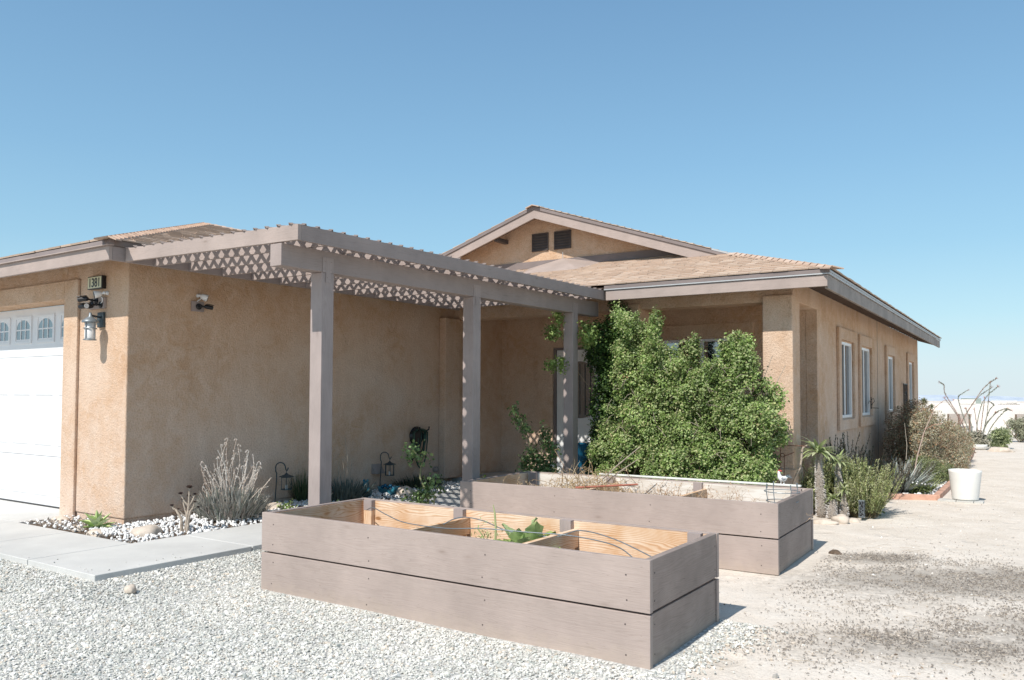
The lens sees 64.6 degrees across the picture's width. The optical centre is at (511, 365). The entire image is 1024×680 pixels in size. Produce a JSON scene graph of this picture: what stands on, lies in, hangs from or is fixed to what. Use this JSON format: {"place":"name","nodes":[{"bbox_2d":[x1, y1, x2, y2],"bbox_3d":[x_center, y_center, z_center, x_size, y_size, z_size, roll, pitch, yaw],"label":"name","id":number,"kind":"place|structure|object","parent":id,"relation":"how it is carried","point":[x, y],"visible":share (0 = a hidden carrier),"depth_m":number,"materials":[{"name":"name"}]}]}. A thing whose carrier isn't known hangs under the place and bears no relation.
{"place":"outdoors","nodes":[
{"label":"outdoors","id":0,"kind":"place"},
{"bbox_2d":[0,546,816,679],"bbox_3d":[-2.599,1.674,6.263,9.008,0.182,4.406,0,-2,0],"label":"gravel","id":1,"kind":"structure","parent":0,"point":[274,662],"depth_m":4.97,"materials":[{"name":"gravel"}]},
{"bbox_2d":[124,584,136,593],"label":"boulder","id":2,"kind":"object","parent":1,"relation":"on","point":[130,589],"visible":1,"depth_m":5.90,"materials":[{"name":"stone"}]},
{"bbox_2d":[261,498,718,669],"bbox_3d":[-0.278,1.425,5.834,3.240,0.600,1.122,-1,-2,34],"label":"raised planter","id":3,"kind":"object","parent":1,"relation":"on","point":[593,598],"visible":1,"depth_m":5.25,"materials":[{"name":"paint"}]},
{"bbox_2d":[471,505,502,539],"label":"seedling","id":4,"kind":"object","parent":3,"relation":"on","point":[496,533],"visible":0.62,"depth_m":5.88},
{"bbox_2d":[367,507,631,556],"bbox_3d":[-0.316,1.188,5.894,2.851,0.090,0.414,-2,-3,41],"label":"drip tube","id":5,"kind":"object","parent":3,"relation":"on","point":[505,530],"visible":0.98,"depth_m":5.62,"materials":[{"name":"plastic"}]},
{"bbox_2d":[496,518,559,547],"bbox_3d":[0.093,1.246,5.731,0.450,0.336,0.473,1,-2,-22],"label":"leafy green","id":6,"kind":"object","parent":3,"relation":"on","point":[521,537],"visible":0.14,"depth_m":5.72,"materials":[{"name":"green plant"}]},
{"bbox_2d":[443,517,650,556],"bbox_3d":[0.216,1.178,5.708,1.860,0.101,0.174,-1,-3,38],"label":"drip tube","id":7,"kind":"object","parent":3,"relation":"on","point":[557,536],"visible":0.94,"depth_m":5.65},
{"bbox_2d":[0,0,1023,396],"label":"sky","id":8,"kind":"structure","parent":0,"point":[881,142],"materials":[{"name":"blue"}]},
{"bbox_2d":[18,401,1023,679],"bbox_3d":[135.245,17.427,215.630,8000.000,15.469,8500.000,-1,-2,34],"label":"ground","id":9,"kind":"structure","parent":0,"point":[1002,507],"depth_m":6.17,"materials":[{"name":"sand"}]},
{"bbox_2d":[0,489,459,581],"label":"walkway","id":10,"kind":"structure","parent":9,"relation":"on","point":[46,548],"depth_m":7.29,"materials":[{"name":"concrete"}]},
{"bbox_2d":[29,484,451,542],"bbox_3d":[-2.667,1.813,10.594,2.110,0.055,6.149,-1,-2,34],"label":"planting bed","id":11,"kind":"object","parent":9,"relation":"on","point":[169,531],"visible":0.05,"depth_m":8.56,"materials":[{"name":"stone"}]},
{"bbox_2d":[51,516,70,524],"bbox_3d":[-4.901,1.681,8.792,0.288,0.101,0.156,-1,-2,34],"label":"boulder","id":12,"kind":"object","parent":11,"relation":"on","point":[59,518],"visible":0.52,"depth_m":8.74,"materials":[{"name":"stone"}]},
{"bbox_2d":[78,510,114,527],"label":"agave","id":13,"kind":"object","parent":11,"relation":"on","point":[97,520],"visible":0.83,"depth_m":8.20,"materials":[{"name":"plant"}]},
{"bbox_2d":[86,529,108,537],"bbox_3d":[-4.099,1.666,8.015,0.252,0.097,0.168,-1,-2,34],"label":"boulder","id":14,"kind":"object","parent":11,"relation":"on","point":[94,531],"visible":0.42,"depth_m":7.95,"materials":[{"name":"stone"}]},
{"bbox_2d":[130,524,162,538],"bbox_3d":[-3.615,1.643,8.015,0.256,0.136,0.294,-1,-2,34],"label":"boulder","id":15,"kind":"object","parent":11,"relation":"on","point":[141,531],"visible":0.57,"depth_m":7.94,"materials":[{"name":"stone"}]},
{"bbox_2d":[169,485,199,532],"bbox_3d":[-3.312,1.451,8.204,0.310,0.486,0.116,0,-2,-3],"label":"aeonium","id":16,"kind":"object","parent":11,"relation":"on","point":[187,515],"visible":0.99,"depth_m":8.18,"materials":[{"name":"grey plant"}]},
{"bbox_2d":[190,438,280,520],"bbox_3d":[-3.130,1.256,9.042,0.986,0.916,0.997,-1,-2,34],"label":"shrub","id":17,"kind":"object","parent":11,"relation":"on","point":[233,503],"visible":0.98,"depth_m":8.94,"materials":[{"name":"plant"}]},
{"bbox_2d":[21,480,459,543],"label":"white pebbles","id":18,"kind":"object","parent":11,"relation":"on","point":[114,529],"visible":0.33,"depth_m":8.49,"materials":[{"name":"stone"}]},
{"bbox_2d":[361,479,371,497],"bbox_3d":[-1.956,1.646,10.825,0.200,0.253,0.170,-1,-2,34],"label":"garden figurine","id":19,"kind":"object","parent":18,"relation":"on","point":[367,480],"visible":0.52,"depth_m":10.80,"materials":[{"name":"teal ceramic"}]},
{"bbox_2d":[377,484,399,494],"bbox_3d":[-1.697,1.701,11.145,0.344,0.146,0.100,-1,-2,34],"label":"garden figurine","id":20,"kind":"object","parent":18,"relation":"on","point":[382,490],"visible":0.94,"depth_m":11.10,"materials":[{"name":"teal ceramic"}]},
{"bbox_2d":[266,502,282,509],"bbox_3d":[-2.835,1.693,9.638,0.246,0.133,0.211,-1,-2,34],"label":"boulder","id":21,"kind":"object","parent":11,"relation":"on","point":[274,504],"visible":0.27,"depth_m":9.58,"materials":[{"name":"stone"}]},
{"bbox_2d":[274,462,293,501],"bbox_3d":[-2.802,1.476,10.013,0.212,0.567,0.174,-1,-2,34],"label":"garden lantern","id":22,"kind":"object","parent":11,"relation":"on","point":[286,475],"visible":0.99,"depth_m":9.99,"materials":[{"name":"metal"}]},
{"bbox_2d":[288,467,308,500],"bbox_3d":[-2.691,1.516,10.355,0.569,0.452,0.649,-2,-3,45],"label":"rosemary","id":23,"kind":"object","parent":11,"relation":"on","point":[301,493],"visible":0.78,"depth_m":10.26,"materials":[{"name":"plant"}]},
{"bbox_2d":[276,499,337,509],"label":"weeds","id":24,"kind":"object","parent":11,"relation":"on","point":[284,505],"visible":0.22,"depth_m":9.58,"materials":[{"name":"green plant"}]},
{"bbox_2d":[331,437,381,501],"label":"aloe clump","id":25,"kind":"object","parent":11,"relation":"on","point":[346,490],"visible":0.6,"depth_m":10.41,"materials":[{"name":"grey plant"}]},
{"bbox_2d":[379,452,394,485],"bbox_3d":[-1.765,1.517,11.593,0.212,0.567,0.174,-1,-2,34],"label":"garden lantern","id":26,"kind":"object","parent":11,"relation":"on","point":[390,463],"visible":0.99,"depth_m":11.58,"materials":[{"name":"metal"}]},
{"bbox_2d":[396,486,411,496],"bbox_3d":[-1.471,1.718,11.064,0.226,0.164,0.212,-1,-2,34],"label":"boulder","id":27,"kind":"object","parent":11,"relation":"on","point":[399,491],"visible":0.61,"depth_m":11.00,"materials":[{"name":"stone"}]},
{"bbox_2d":[391,472,447,489],"bbox_3d":[-1.361,1.692,11.923,0.927,0.263,0.969,-1,-2,34],"label":"rosemary","id":28,"kind":"object","parent":11,"relation":"on","point":[416,482],"visible":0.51,"depth_m":11.82,"materials":[{"name":"plant"}]},
{"bbox_2d":[125,222,605,505],"bbox_3d":[-1.256,0.360,9.742,2.564,2.969,5.723,-1,-2,34],"label":"pergola","id":29,"kind":"object","parent":9,"relation":"on","point":[324,265],"visible":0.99,"depth_m":8.23,"materials":[{"name":"paint"}]},
{"bbox_2d":[400,439,446,504],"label":"rose bush","id":30,"kind":"object","parent":9,"relation":"on","point":[424,494],"visible":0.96,"depth_m":8.67,"materials":[{"name":"green plant"}]},
{"bbox_2d":[0,204,941,527],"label":"house","id":31,"kind":"structure","parent":9,"relation":"on","point":[152,400],"depth_m":10.50,"materials":[{"name":"paint"}]},
{"bbox_2d":[0,305,63,508],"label":"garage door","id":32,"kind":"structure","parent":31,"relation":"in","point":[30,334],"depth_m":10.11,"materials":[{"name":"white metal"}]},
{"bbox_2d":[81,312,104,340],"bbox_3d":[-4.517,-0.428,8.737,0.173,0.313,0.234,-1,-2,34],"label":"wall lantern","id":33,"kind":"object","parent":31,"relation":"attached to","point":[90,321],"depth_m":8.68,"materials":[{"name":"metal"}]},
{"bbox_2d":[88,275,105,289],"bbox_3d":[-4.558,-0.908,8.891,0.290,0.142,0.054,-1,-2,34],"label":"house number sign","id":34,"kind":"object","parent":31,"relation":"attached to","point":[96,282],"visible":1,"depth_m":8.84,"materials":[{"name":"beige plastic"}]},
{"bbox_2d":[90,297,106,309],"bbox_3d":[-4.539,-0.679,8.885,0.290,0.120,0.029,-1,-2,34],"label":"mounting board","id":35,"kind":"object","parent":31,"relation":"attached to","point":[104,302],"visible":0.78,"depth_m":8.82,"materials":[{"name":"paint"}]},
{"bbox_2d":[78,302,93,308],"bbox_3d":[-4.660,-0.660,8.859,0.099,0.092,0.147,-1,-2,34],"label":"security camera","id":36,"kind":"object","parent":35,"relation":"attached to","point":[81,306],"visible":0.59,"depth_m":8.81,"materials":[{"name":"black plastic"}]},
{"bbox_2d":[76,295,97,303],"bbox_3d":[-4.624,-0.717,8.807,0.116,0.082,0.198,-1,-2,34],"label":"security camera","id":37,"kind":"object","parent":35,"relation":"attached to","point":[82,298],"visible":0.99,"depth_m":8.76,"materials":[{"name":"black plastic"}]},
{"bbox_2d":[84,302,102,308],"bbox_3d":[-4.527,-0.654,8.744,0.083,0.093,0.189,-1,-2,34],"label":"security camera","id":38,"kind":"object","parent":35,"relation":"attached to","point":[87,305],"visible":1,"depth_m":8.71,"materials":[{"name":"black plastic"}]},
{"bbox_2d":[93,291,108,302],"bbox_3d":[-4.458,-0.740,8.764,0.111,0.141,0.144,-1,-2,34],"label":"security camera","id":39,"kind":"object","parent":31,"relation":"attached to","point":[96,294],"visible":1,"depth_m":8.74,"materials":[{"name":"white plastic"}]},
{"bbox_2d":[191,301,203,311],"bbox_3d":[-3.596,-0.674,9.267,0.029,0.115,0.155,-1,-2,34],"label":"mounting board","id":40,"kind":"object","parent":31,"relation":"attached to","point":[193,306],"visible":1,"depth_m":9.23,"materials":[{"name":"paint"}]},
{"bbox_2d":[196,303,213,309],"bbox_3d":[-3.509,-0.674,9.263,0.198,0.072,0.081,1,-2,-14],"label":"security camera","id":41,"kind":"object","parent":40,"relation":"attached to","point":[199,306],"visible":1,"depth_m":9.24,"materials":[{"name":"black plastic"}]},
{"bbox_2d":[196,294,208,301],"bbox_3d":[-3.545,-0.776,9.273,0.140,0.096,0.082,1,-2,-14],"label":"security camera","id":42,"kind":"object","parent":31,"relation":"attached to","point":[204,297],"visible":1,"depth_m":9.25,"materials":[{"name":"white plastic"}]},
{"bbox_2d":[371,463,384,473],"bbox_3d":[-1.921,1.484,11.642,0.089,0.135,0.190,-1,-2,34],"label":"vent hood","id":43,"kind":"object","parent":31,"relation":"attached to","point":[375,468],"visible":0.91,"depth_m":11.61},
{"bbox_2d":[409,426,429,467],"bbox_3d":[-1.441,1.245,12.308,0.153,0.636,0.438,-1,-2,34],"label":"hose hanger","id":44,"kind":"object","parent":31,"relation":"attached to","point":[418,435],"visible":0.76,"depth_m":12.37,"materials":[{"name":"black plastic"}]},
{"bbox_2d":[537,334,609,472],"bbox_3d":[1.104,0.670,13.544,1.500,2.400,0.140,-1,-2,33],"label":"entry door","id":45,"kind":"structure","parent":31,"relation":"in","point":[550,397],"depth_m":13.73,"materials":[{"name":"white plastic"}]},
{"bbox_2d":[542,300,641,476],"bbox_3d":[1.174,0.417,11.169,1.498,2.936,0.837,2,-3,-36],"label":"climbing vine","id":46,"kind":"object","parent":31,"relation":"attached to","point":[595,340],"visible":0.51,"depth_m":11.11,"materials":[{"name":"green plant"}]},
{"bbox_2d":[651,322,753,412],"bbox_3d":[2.881,0.178,12.413,1.658,1.615,0.115,-1,-2,33],"label":"window","id":47,"kind":"structure","parent":31,"relation":"in","point":[673,334],"depth_m":12.36,"materials":[{"name":"brown plastic"}]},
{"bbox_2d":[837,326,858,430],"bbox_3d":[5.461,0.229,13.252,0.113,1.622,1.575,-1,-2,33],"label":"window","id":48,"kind":"structure","parent":31,"relation":"in","point":[847,360],"depth_m":13.38,"materials":[{"name":"white plastic"}]},
{"bbox_2d":[858,334,875,426],"bbox_3d":[6.434,0.285,14.768,0.113,1.615,1.530,-1,-2,33],"label":"window","id":49,"kind":"structure","parent":31,"relation":"in","point":[866,376],"depth_m":14.92,"materials":[{"name":"white plastic"}]},
{"bbox_2d":[885,345,897,420],"bbox_3d":[8.071,0.388,17.319,0.113,1.565,1.465,-1,-2,33],"label":"window","id":50,"kind":"structure","parent":31,"relation":"in","point":[890,363],"depth_m":17.54,"materials":[{"name":"white plastic"}]},
{"bbox_2d":[903,383,907,459],"bbox_3d":[9.212,1.308,18.938,0.030,1.771,0.653,-1,-2,33],"label":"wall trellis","id":51,"kind":"object","parent":31,"relation":"attached to","point":[905,391],"depth_m":18.87,"materials":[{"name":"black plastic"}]},
{"bbox_2d":[906,353,915,405],"bbox_3d":[9.904,0.499,20.174,0.113,1.563,1.435,-1,-2,33],"label":"window","id":52,"kind":"structure","parent":31,"relation":"in","point":[910,367],"depth_m":20.48,"materials":[{"name":"white plastic"}]},
{"bbox_2d":[452,471,517,481],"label":"porch floor","id":53,"kind":"structure","parent":9,"relation":"on","point":[459,479],"depth_m":13.69,"materials":[{"name":"concrete"}]},
{"bbox_2d":[578,443,588,473],"bbox_3d":[1.030,1.503,12.513,0.467,0.600,0.467,-1,-2,34],"label":"glazed pot","id":54,"kind":"object","parent":53,"relation":"on","point":[582,448],"visible":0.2,"depth_m":12.32,"materials":[{"name":"ceramic"}]},
{"bbox_2d":[507,401,561,472],"bbox_3d":[0.275,1.164,10.624,0.874,1.400,0.389,-1,-2,34],"label":"rose bush","id":55,"kind":"object","parent":9,"relation":"on","point":[524,464],"visible":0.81,"depth_m":10.58,"materials":[{"name":"green plant"}]},
{"bbox_2d":[460,471,813,574],"bbox_3d":[1.213,1.519,8.297,3.300,0.600,1.382,-1,-2,32],"label":"raised planter","id":56,"kind":"object","parent":9,"relation":"on","point":[764,536],"visible":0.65,"depth_m":7.60,"materials":[{"name":"paint"}]},
{"bbox_2d":[503,448,705,497],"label":"dry plants","id":57,"kind":"object","parent":56,"relation":"on","point":[589,483],"visible":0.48,"depth_m":8.71,"materials":[{"name":"plant"}]},
{"bbox_2d":[576,483,637,488],"bbox_3d":[0.963,1.227,8.249,0.632,0.065,0.020,0,-2,9],"label":"garden stake","id":58,"kind":"object","parent":56,"relation":"on","point":[607,485],"visible":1,"depth_m":8.24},
{"bbox_2d":[595,446,640,485],"bbox_3d":[1.117,1.096,8.682,0.560,0.488,0.016,-1,-2,28],"label":"dry cane","id":59,"kind":"object","parent":56,"relation":"on","point":[617,465],"visible":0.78,"depth_m":8.68,"materials":[{"name":"grey plant"}]},
{"bbox_2d":[605,459,637,482],"bbox_3d":[1.144,1.168,8.721,0.460,0.349,0.016,-1,-2,27],"label":"dry cane","id":60,"kind":"object","parent":56,"relation":"on","point":[621,470],"visible":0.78,"depth_m":8.71,"materials":[{"name":"grey plant"}]},
{"bbox_2d":[599,473,800,486],"bbox_3d":[1.945,1.221,8.681,2.222,0.020,0.045,-1,-2,32],"label":"vinyl strip","id":61,"kind":"object","parent":56,"relation":"on","point":[726,481],"visible":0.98,"depth_m":8.59,"materials":[{"name":"plastic"}]},
{"bbox_2d":[777,470,790,483],"bbox_3d":[2.748,1.126,8.181,0.157,0.140,0.062,-1,-2,34],"label":"rooster figurine","id":62,"kind":"object","parent":61,"relation":"on","point":[781,478],"visible":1,"depth_m":8.17,"materials":[{"name":"ceramic"}]},
{"bbox_2d":[608,478,812,521],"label":"dry plants","id":63,"kind":"object","parent":56,"relation":"on","point":[667,491],"visible":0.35,"depth_m":8.00,"materials":[{"name":"plant"}]},
{"bbox_2d":[764,481,799,502],"bbox_3d":[2.509,1.301,7.527,0.324,0.416,0.324,-1,-2,34],"label":"wire plant cage","id":64,"kind":"object","parent":56,"relation":"on","point":[773,492],"visible":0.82,"depth_m":7.52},
{"bbox_2d":[584,299,792,485],"bbox_3d":[2.228,0.522,10.333,2.597,2.854,1.089,-1,-2,34],"label":"climbing shrub","id":65,"kind":"object","parent":9,"relation":"on","point":[649,413],"visible":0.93,"depth_m":10.04,"materials":[{"name":"green plant"}]},
{"bbox_2d":[781,452,793,486],"bbox_3d":[3.400,1.476,9.996,0.169,0.824,0.011,-1,-2,34],"label":"wire garden hook","id":66,"kind":"object","parent":9,"relation":"on","point":[784,463],"visible":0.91,"depth_m":10.02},
{"bbox_2d":[779,445,805,486],"bbox_3d":[3.442,1.417,9.980,0.350,0.940,0.013,-1,-2,30],"label":"wire garden hook","id":67,"kind":"object","parent":9,"relation":"on","point":[780,454],"visible":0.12,"depth_m":10.05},
{"bbox_2d":[792,445,807,483],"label":"bare cactus stem","id":68,"kind":"object","parent":9,"relation":"on","point":[801,457],"visible":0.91,"depth_m":10.00,"materials":[{"name":"grey plant"}]},
{"bbox_2d":[796,436,840,517],"bbox_3d":[3.865,1.394,10.180,0.584,1.010,0.534,1,-2,-16],"label":"spiny palm","id":69,"kind":"object","parent":9,"relation":"on","point":[821,503],"visible":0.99,"depth_m":10.13,"materials":[{"name":"green plant"}]},
{"bbox_2d":[813,518,838,524],"bbox_3d":[3.712,1.872,9.626,0.332,0.111,0.229,-1,-2,34],"label":"boulder","id":70,"kind":"object","parent":9,"relation":"on","point":[822,521],"visible":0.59,"depth_m":9.55,"materials":[{"name":"stone"}]},
{"bbox_2d":[828,549,841,554],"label":"boulder","id":71,"kind":"object","parent":9,"relation":"on","point":[836,552],"visible":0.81,"depth_m":7.77,"materials":[{"name":"stone"}]},
{"bbox_2d":[825,493,845,518],"bbox_3d":[3.970,1.727,10.020,0.250,0.336,0.246,1,-2,-12],"label":"spiny palm","id":72,"kind":"object","parent":9,"relation":"on","point":[832,509],"visible":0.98,"depth_m":9.98,"materials":[{"name":"green plant"}]},
{"bbox_2d":[823,449,852,514],"bbox_3d":[4.123,1.478,10.238,0.391,0.846,0.396,-1,-2,20],"label":"spiny palm","id":73,"kind":"object","parent":9,"relation":"on","point":[836,464],"visible":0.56,"depth_m":10.23,"materials":[{"name":"green plant"}]},
{"bbox_2d":[831,514,848,523],"bbox_3d":[3.910,1.828,9.661,0.190,0.120,0.171,0,-2,6],"label":"boulder","id":74,"kind":"object","parent":9,"relation":"on","point":[842,518],"visible":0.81,"depth_m":9.60,"materials":[{"name":"stone"}]},
{"bbox_2d":[836,482,852,517],"bbox_3d":[4.116,1.669,10.072,0.287,0.448,0.264,1,-2,-11],"label":"spiny palm","id":75,"kind":"object","parent":9,"relation":"on","point":[844,508],"visible":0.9,"depth_m":10.03,"materials":[{"name":"green plant"}]},
{"bbox_2d":[821,432,872,476],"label":"upright shrub","id":76,"kind":"object","parent":9,"relation":"on","point":[844,446],"visible":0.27,"depth_m":11.64,"materials":[{"name":"green plant"}]},
{"bbox_2d":[799,454,905,518],"bbox_3d":[4.215,1.617,10.566,1.681,0.967,1.346,-1,-2,34],"label":"rosemary bush","id":77,"kind":"object","parent":9,"relation":"on","point":[866,486],"visible":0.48,"depth_m":10.20,"materials":[{"name":"green plant"}]},
{"bbox_2d":[849,518,860,522],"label":"boulder","id":78,"kind":"object","parent":9,"relation":"on","point":[854,520],"visible":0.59,"depth_m":9.73,"materials":[{"name":"stone"}]},
{"bbox_2d":[858,500,864,520],"bbox_3d":[4.269,1.775,9.883,0.066,0.265,0.066,-1,-2,34],"label":"stake light","id":79,"kind":"object","parent":9,"relation":"on","point":[862,509],"visible":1,"depth_m":9.86,"materials":[{"name":"metal"}]},
{"bbox_2d":[700,485,1023,679],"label":"sand pebbles","id":80,"kind":"object","parent":9,"relation":"on","point":[776,676],"visible":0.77,"depth_m":5.58,"materials":[{"name":"stone"}]},
{"bbox_2d":[826,446,908,490],"bbox_3d":[5.106,1.575,11.929,1.270,0.781,1.263,-1,-2,34],"label":"upright shrub","id":81,"kind":"object","parent":9,"relation":"on","point":[875,465],"visible":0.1,"depth_m":11.83,"materials":[{"name":"green plant"}]},
{"bbox_2d":[717,543,1023,679],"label":"mulch litter","id":82,"kind":"object","parent":9,"relation":"on","point":[926,636],"visible":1,"depth_m":5.65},
{"bbox_2d":[885,493,936,500],"bbox_3d":[5.857,1.944,11.925,0.702,0.105,0.090,0,-2,15],"label":"edging timber","id":83,"kind":"object","parent":9,"relation":"on","point":[898,496],"visible":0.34,"depth_m":11.88,"materials":[{"name":"brown wood"}]},
{"bbox_2d":[891,468,958,493],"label":"side bed pebbles","id":84,"kind":"object","parent":9,"relation":"on","point":[938,488],"visible":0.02,"depth_m":12.79,"materials":[{"name":"stone"}]},
{"bbox_2d":[921,397,934,413],"bbox_3d":[12.305,1.729,24.014,0.478,1.597,0.314,-1,-2,34],"label":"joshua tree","id":85,"kind":"object","parent":9,"relation":"on","point":[930,405],"visible":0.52,"depth_m":24.00,"materials":[{"name":"green plant"}]},
{"bbox_2d":[903,455,953,484],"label":"green shrub","id":86,"kind":"object","parent":9,"relation":"on","point":[942,476],"visible":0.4,"depth_m":13.75,"materials":[{"name":"green plant"}]},
{"bbox_2d":[891,406,974,476],"bbox_3d":[7.851,1.493,15.232,1.465,1.486,3.077,-1,-2,34],"label":"twiggy bush","id":87,"kind":"object","parent":9,"relation":"on","point":[941,443],"visible":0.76,"depth_m":14.81,"materials":[{"name":"beige plant"}]},
{"bbox_2d":[933,481,950,499],"bbox_3d":[6.872,1.982,12.865,0.090,0.105,2.364,-1,-2,33],"label":"edging timber","id":88,"kind":"object","parent":9,"relation":"on","point":[942,491],"visible":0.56,"depth_m":12.52,"materials":[{"name":"brown wood"}]},
{"bbox_2d":[938,498,955,501],"bbox_3d":[6.317,1.971,11.753,0.230,0.062,0.240,-1,-2,34],"label":"paver","id":89,"kind":"object","parent":9,"relation":"on","point":[946,500],"visible":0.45,"depth_m":11.70,"materials":[{"name":"concrete"}]},
{"bbox_2d":[943,425,976,464],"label":"green shrub","id":90,"kind":"object","parent":9,"relation":"on","point":[970,437],"visible":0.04,"depth_m":17.31,"materials":[{"name":"green plant"}]},
{"bbox_2d":[956,500,973,502],"bbox_3d":[6.517,1.968,11.643,0.215,0.062,0.240,-1,-2,34],"label":"paver","id":91,"kind":"object","parent":9,"relation":"on","point":[965,501],"visible":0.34,"depth_m":11.54,"materials":[{"name":"concrete"}]},
{"bbox_2d":[948,469,981,500],"bbox_3d":[6.556,1.730,11.722,0.430,0.440,0.430,-1,-2,34],"label":"plant pot","id":92,"kind":"object","parent":91,"relation":"on","point":[965,484],"visible":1,"depth_m":11.57,"materials":[{"name":"white plastic"}]},
{"bbox_2d":[919,398,1023,436],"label":"adobe house","id":93,"kind":"structure","parent":9,"relation":"on","point":[1016,408],"depth_m":77.80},
{"bbox_2d":[968,430,990,449],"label":"desert shrub","id":94,"kind":"object","parent":9,"relation":"on","point":[978,439],"visible":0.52,"depth_m":23.01,"materials":[{"name":"green plant"}]},
{"bbox_2d":[974,444,986,449],"bbox_3d":[13.165,2.304,23.050,0.640,0.140,0.448,-1,-2,34],"label":"basin","id":95,"kind":"object","parent":9,"relation":"on","point":[982,447],"visible":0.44,"depth_m":22.82,"materials":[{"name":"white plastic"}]},
{"bbox_2d":[939,377,1012,441],"bbox_3d":[13.309,1.309,23.314,1.934,1.975,0.645,-1,-2,34],"label":"ocotillo","id":96,"kind":"object","parent":95,"relation":"in","point":[987,413],"visible":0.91,"depth_m":23.15,"materials":[{"name":"plant"}]},
{"bbox_2d":[987,426,1014,447],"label":"desert shrub","id":97,"kind":"object","parent":9,"relation":"on","point":[999,437],"visible":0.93,"depth_m":23.41,"materials":[{"name":"green plant"}]},
{"bbox_2d":[987,447,1014,451],"bbox_3d":[13.432,2.336,22.260,0.676,0.197,0.375,-1,-2,34],"label":"boulder","id":98,"kind":"object","parent":9,"relation":"on","point":[998,449],"visible":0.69,"depth_m":22.16,"materials":[{"name":"stone"}]},
{"bbox_2d":[1003,417,1023,441],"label":"creosote bush","id":99,"kind":"object","parent":9,"relation":"on","point":[1017,425],"visible":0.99,"depth_m":26.80,"materials":[{"name":"green plant"}]},
{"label":"planting bed","id":100,"kind":"structure","parent":9,"relation":"on","visible":0},
{"bbox_2d":[868,458,919,493],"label":"lavender bush","id":101,"kind":"object","parent":100,"relation":"on","point":[907,475],"visible":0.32,"depth_m":12.29,"materials":[{"name":"green plant"}]},
{"bbox_2d":[880,397,937,470],"bbox_3d":[7.865,1.355,15.864,0.928,1.482,3.179,-1,-2,34],"label":"twiggy bush","id":102,"kind":"object","parent":100,"relation":"on","point":[893,436],"visible":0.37,"depth_m":15.10,"materials":[{"name":"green plant"}]},
{"bbox_2d":[884,456,942,492],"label":"yucca","id":103,"kind":"object","parent":100,"relation":"on","point":[907,485],"visible":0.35,"depth_m":12.29,"materials":[{"name":"plant"}]},
{"bbox_2d":[913,399,954,474],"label":"yucca flower stalk","id":104,"kind":"object","parent":103,"relation":"attached to","point":[932,413],"visible":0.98,"depth_m":12.65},
{"bbox_2d":[890,459,936,485],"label":"lavender bush","id":105,"kind":"object","parent":100,"relation":"on","point":[919,472],"visible":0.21,"depth_m":12.81,"materials":[{"name":"green plant"}]},
{"bbox_2d":[905,480,932,493],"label":"daisy plant","id":106,"kind":"object","parent":100,"relation":"on","point":[921,489],"visible":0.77,"depth_m":12.24,"materials":[{"name":"green plant"}]},
{"bbox_2d":[922,478,945,489],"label":"strappy plant","id":107,"kind":"object","parent":100,"relation":"on","point":[933,486],"visible":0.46,"depth_m":12.90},
{"bbox_2d":[918,395,1023,400],"bbox_3d":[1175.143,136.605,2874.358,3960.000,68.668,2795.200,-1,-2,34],"label":"distant hills","id":108,"kind":"structure","parent":0,"point":[952,397],"depth_m":2973.28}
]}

